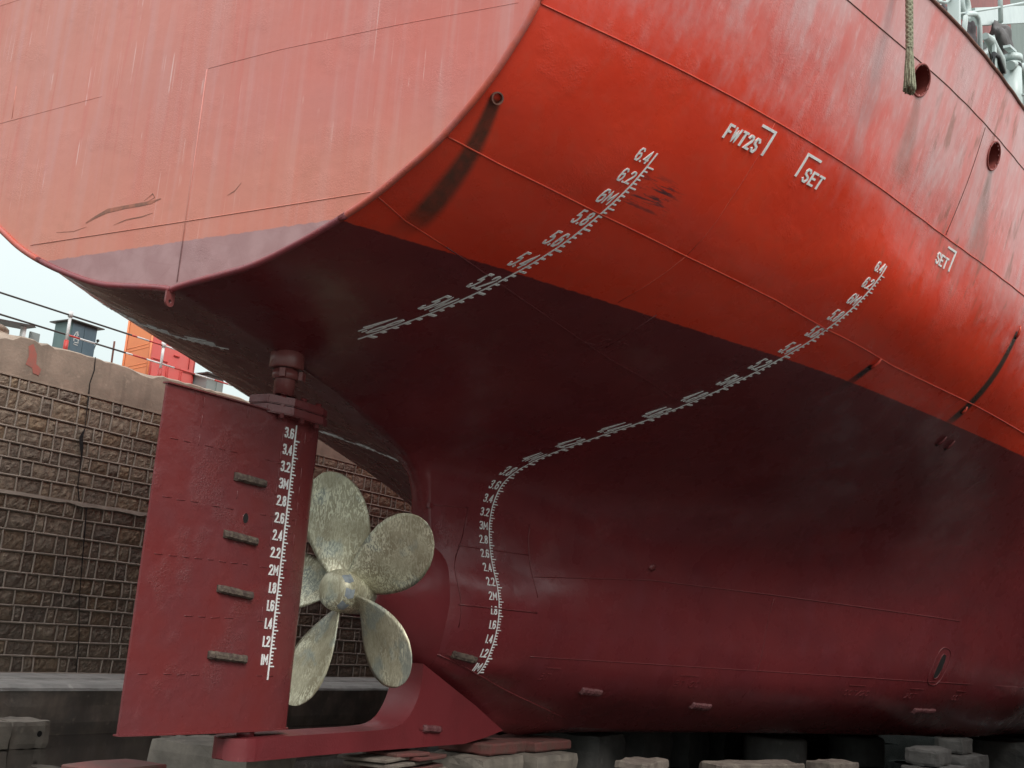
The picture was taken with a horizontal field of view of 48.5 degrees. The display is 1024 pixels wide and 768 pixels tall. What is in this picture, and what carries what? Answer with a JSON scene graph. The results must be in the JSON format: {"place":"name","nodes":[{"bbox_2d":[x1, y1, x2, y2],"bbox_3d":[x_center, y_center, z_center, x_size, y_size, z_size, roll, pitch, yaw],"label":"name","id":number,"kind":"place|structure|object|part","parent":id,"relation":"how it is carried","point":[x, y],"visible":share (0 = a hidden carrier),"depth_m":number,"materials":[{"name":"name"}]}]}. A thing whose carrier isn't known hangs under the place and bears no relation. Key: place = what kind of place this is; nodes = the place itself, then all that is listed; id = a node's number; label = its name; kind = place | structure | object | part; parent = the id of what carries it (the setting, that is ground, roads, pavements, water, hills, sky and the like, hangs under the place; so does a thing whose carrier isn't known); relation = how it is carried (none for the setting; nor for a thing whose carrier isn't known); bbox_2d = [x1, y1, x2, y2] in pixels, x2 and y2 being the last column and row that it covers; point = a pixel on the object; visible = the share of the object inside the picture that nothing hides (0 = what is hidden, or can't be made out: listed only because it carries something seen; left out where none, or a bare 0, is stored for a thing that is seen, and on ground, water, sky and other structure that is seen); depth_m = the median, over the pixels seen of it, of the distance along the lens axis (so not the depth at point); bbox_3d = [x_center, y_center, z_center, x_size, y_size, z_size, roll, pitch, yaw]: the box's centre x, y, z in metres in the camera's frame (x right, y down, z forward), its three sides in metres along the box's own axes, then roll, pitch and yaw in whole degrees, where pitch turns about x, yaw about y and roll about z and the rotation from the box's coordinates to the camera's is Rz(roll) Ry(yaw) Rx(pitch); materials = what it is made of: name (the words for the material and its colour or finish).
{"place":"outdoors","nodes":[
{"label":"outdoors","id":0,"kind":"place"},
{"bbox_2d":[0,234,248,400],"label":"sky","id":1,"kind":"structure","parent":0,"point":[22,277],"materials":[{"name":"white"}]},
{"bbox_2d":[192,371,223,391],"bbox_3d":[-8.038,0.244,29.828,0.830,1.150,0.801,-3,-14,29],"label":"electrical cabinet","id":2,"kind":"object","parent":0,"point":[202,382],"visible":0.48,"depth_m":29.64,"materials":[{"name":"grey metal"}]},
{"bbox_3d":[-7.693,0.290,29.782,0.028,0.790,0.230,-4,-15,31],"label":"door","id":3,"kind":"part","parent":2,"relation":"part of","materials":[{"name":"grey metal"}]},
{"bbox_2d":[337,748,446,767],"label":"wedge stack","id":4,"kind":"object","parent":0,"point":[402,758],"visible":0.89,"depth_m":14.73,"materials":[{"name":"brown wood"}]},
{"bbox_2d":[0,723,978,767],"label":"dock floor","id":5,"kind":"structure","parent":0,"point":[58,751],"depth_m":19.77,"materials":[{"name":"grey concrete"}]},
{"bbox_2d":[0,720,11,749],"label":"ballast block","id":6,"kind":"object","parent":5,"relation":"on","point":[5,730],"depth_m":18.15,"materials":[{"name":"concrete"}]},
{"bbox_2d":[0,716,49,749],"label":"ballast block","id":7,"kind":"object","parent":5,"relation":"on","point":[28,732],"depth_m":18.58,"materials":[{"name":"concrete"}]},
{"bbox_2d":[61,759,166,767],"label":"timber packing","id":8,"kind":"object","parent":5,"relation":"on","point":[123,763],"visible":1,"depth_m":11.88,"materials":[{"name":"red wood"}]},
{"bbox_2d":[0,332,411,734],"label":"dock wall","id":9,"kind":"structure","parent":5,"relation":"on","point":[79,433],"depth_m":24.01,"materials":[{"name":"stone"}]},
{"bbox_2d":[0,324,8,333],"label":"rubble heap","id":10,"kind":"object","parent":9,"relation":"on","point":[4,329],"visible":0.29,"depth_m":23.48,"materials":[{"name":"concrete"}]},
{"bbox_2d":[0,319,39,341],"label":"open shelter","id":11,"kind":"object","parent":9,"relation":"on","point":[23,327],"visible":0.44,"depth_m":24.87,"materials":[{"name":"grey metal"}]},
{"bbox_2d":[50,319,104,356],"bbox_3d":[-10.184,-0.746,26.399,0.836,1.285,0.973,-3,-14,29],"label":"electrical cabinet","id":12,"kind":"object","parent":9,"relation":"on","point":[82,330],"visible":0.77,"depth_m":26.22,"materials":[{"name":"grey metal"}]},
{"bbox_3d":[-10.017,-0.848,26.083,0.021,1.070,0.325,-4,-15,31],"label":"door","id":13,"kind":"part","parent":12,"relation":"part of","materials":[{"name":"metal"}]},
{"bbox_3d":[-9.841,-0.773,26.364,0.021,1.070,0.335,-4,-15,31],"label":"door","id":14,"kind":"part","parent":12,"relation":"part of","materials":[{"name":"metal"}]},
{"bbox_2d":[111,341,115,362],"bbox_3d":[-8.967,-0.660,25.519,0.053,0.613,0.065,11,-14,-29],"label":"reinforcing bar","id":15,"kind":"object","parent":9,"relation":"on","point":[112,355],"visible":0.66,"depth_m":25.52,"materials":[{"name":"metal"}]},
{"bbox_2d":[0,292,230,385],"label":"quay railing","id":16,"kind":"object","parent":9,"relation":"on","point":[67,336],"visible":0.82,"depth_m":25.05,"materials":[{"name":"white metal"}]},
{"bbox_2d":[122,320,194,383],"bbox_3d":[-9.132,-0.446,29.399,1.070,2.150,1.573,-3,-14,29],"label":"site container","id":17,"kind":"object","parent":9,"relation":"on","point":[148,350],"visible":0.37,"depth_m":28.96,"materials":[{"name":"orange metal"}]},
{"bbox_2d":[147,735,296,767],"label":"keel block","id":18,"kind":"object","parent":5,"relation":"on","point":[182,751],"depth_m":13.64,"materials":[{"name":"concrete"}]},
{"bbox_2d":[428,732,506,751],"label":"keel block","id":19,"kind":"structure","parent":5,"relation":"on","point":[433,748],"depth_m":22.09,"materials":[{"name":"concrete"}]},
{"bbox_2d":[430,749,523,767],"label":"keel block","id":20,"kind":"object","parent":5,"relation":"on","point":[454,759],"depth_m":16.31,"materials":[{"name":"concrete"}]},
{"bbox_2d":[438,737,525,755],"bbox_3d":[-0.439,5.442,17.129,0.919,0.182,1.217,-3,-14,29],"label":"timber packing","id":21,"kind":"object","parent":20,"relation":"on","point":[488,746],"visible":0.73,"depth_m":16.70,"materials":[{"name":"red wood"}]},
{"bbox_2d":[532,732,625,767],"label":"keel block","id":22,"kind":"object","parent":5,"relation":"on","point":[599,749],"depth_m":19.37,"materials":[{"name":"concrete"}]},
{"bbox_2d":[612,732,672,767],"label":"keel block","id":23,"kind":"object","parent":5,"relation":"on","point":[649,744],"depth_m":21.21,"materials":[{"name":"concrete"}]},
{"bbox_2d":[0,0,1023,761],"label":"ship","id":24,"kind":"object","parent":23,"relation":"on","point":[646,364],"visible":0.99,"depth_m":13.88,"materials":[{"name":"paint"}]},
{"bbox_2d":[903,0,915,95],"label":"mooring rope","id":25,"kind":"object","parent":24,"relation":"hanging from","point":[909,85],"visible":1,"depth_m":12.96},
{"bbox_2d":[961,20,977,43],"bbox_3d":[6.297,-4.707,15.698,0.288,0.702,0.384,-3,-14,29],"label":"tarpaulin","id":26,"kind":"object","parent":24,"relation":"on","point":[971,28],"visible":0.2,"depth_m":15.59,"materials":[{"name":"grey fabric"}]},
{"bbox_2d":[983,33,1006,74],"bbox_3d":[6.889,-4.722,16.222,0.150,0.325,0.903,-6,-16,39],"label":"canvas hose","id":27,"kind":"object","parent":24,"relation":"hanging from","point":[989,40],"visible":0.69,"depth_m":16.09,"materials":[{"name":"white fabric"}]},
{"bbox_2d":[991,51,1005,73],"bbox_3d":[6.824,-4.476,15.982,0.098,0.444,0.583,-5,-16,37],"label":"fire hose","id":28,"kind":"object","parent":24,"relation":"hanging from","point":[999,62],"visible":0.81,"depth_m":16.10,"materials":[{"name":"black rubber"}]},
{"bbox_2d":[988,20,1013,68],"bbox_3d":[8.435,-5.756,19.592,0.453,0.924,1.335,-3,-14,29],"label":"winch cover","id":29,"kind":"object","parent":24,"relation":"attached to","point":[1001,32],"visible":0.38,"depth_m":19.21,"materials":[{"name":"grey fabric"}]},
{"bbox_2d":[671,732,709,767],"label":"keel block","id":30,"kind":"object","parent":5,"relation":"on","point":[690,750],"depth_m":23.00,"materials":[{"name":"concrete"}]},
{"bbox_2d":[708,733,741,760],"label":"keel block","id":31,"kind":"structure","parent":5,"relation":"on","point":[724,746],"depth_m":24.85,"materials":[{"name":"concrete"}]},
{"bbox_2d":[743,733,806,767],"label":"keel block","id":32,"kind":"object","parent":5,"relation":"on","point":[757,746],"depth_m":22.25,"materials":[{"name":"grey concrete"}]},
{"bbox_2d":[793,733,815,747],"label":"keel block","id":33,"kind":"structure","parent":5,"relation":"on","point":[810,739],"depth_m":30.70,"materials":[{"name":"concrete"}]},
{"bbox_2d":[827,734,884,767],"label":"keel block","id":34,"kind":"object","parent":5,"relation":"on","point":[865,751],"depth_m":25.25,"materials":[{"name":"grey concrete"}]},
{"bbox_2d":[515,750,577,767],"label":"keel block","id":35,"kind":"object","parent":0,"point":[555,759],"depth_m":17.45,"materials":[{"name":"concrete"}]},
{"bbox_2d":[488,733,570,751],"bbox_3d":[0.234,5.721,18.147,1.021,0.170,1.269,-3,-14,29],"label":"timber packing","id":36,"kind":"object","parent":35,"relation":"on","point":[539,743],"visible":0.66,"depth_m":17.96,"materials":[{"name":"red wood"}]},
{"bbox_2d":[614,757,668,767],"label":"timber packing","id":37,"kind":"object","parent":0,"point":[639,762],"visible":1,"depth_m":16.28,"materials":[{"name":"brown wood"}]},
{"bbox_2d":[699,759,804,767],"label":"timber packing","id":38,"kind":"object","parent":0,"point":[774,763],"visible":1,"depth_m":17.29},
{"bbox_2d":[740,733,769,755],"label":"keel block","id":39,"kind":"structure","parent":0,"point":[742,743],"depth_m":26.68,"materials":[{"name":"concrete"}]},
{"bbox_2d":[770,733,792,735],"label":"keel block","id":40,"kind":"structure","parent":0,"point":[787,734],"depth_m":28.64,"materials":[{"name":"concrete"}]},
{"bbox_2d":[816,734,828,743],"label":"keel block","id":41,"kind":"structure","parent":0,"point":[821,738],"depth_m":32.37,"materials":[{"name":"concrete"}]},
{"bbox_2d":[806,759,858,767],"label":"timber packing","id":42,"kind":"object","parent":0,"point":[829,763],"visible":1,"depth_m":18.12,"materials":[{"name":"brown wood"}]},
{"bbox_2d":[901,764,968,767],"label":"keel block","id":43,"kind":"object","parent":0,"point":[916,766],"depth_m":21.32,"materials":[{"name":"grey concrete"}]},
{"bbox_2d":[905,745,951,766],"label":"keel block","id":44,"kind":"object","parent":43,"relation":"on","point":[930,756],"depth_m":21.32,"materials":[{"name":"grey concrete"}]},
{"bbox_2d":[951,752,988,767],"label":"keel block","id":45,"kind":"object","parent":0,"point":[974,760],"depth_m":22.86,"materials":[{"name":"grey concrete"}]},
{"bbox_2d":[935,736,972,754],"bbox_3d":[9.129,7.462,23.489,0.564,0.328,0.970,-4,-15,34],"label":"keel block","id":46,"kind":"object","parent":45,"relation":"on","point":[959,745],"depth_m":23.15,"materials":[{"name":"grey concrete"}]},
{"bbox_2d":[969,737,1023,767],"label":"keel block","id":47,"kind":"object","parent":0,"point":[1002,753],"depth_m":25.93,"materials":[{"name":"concrete"}]},
{"bbox_2d":[979,735,1023,741],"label":"keel block","id":48,"kind":"structure","parent":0,"point":[1012,737],"depth_m":28.16,"materials":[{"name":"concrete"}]}
]}

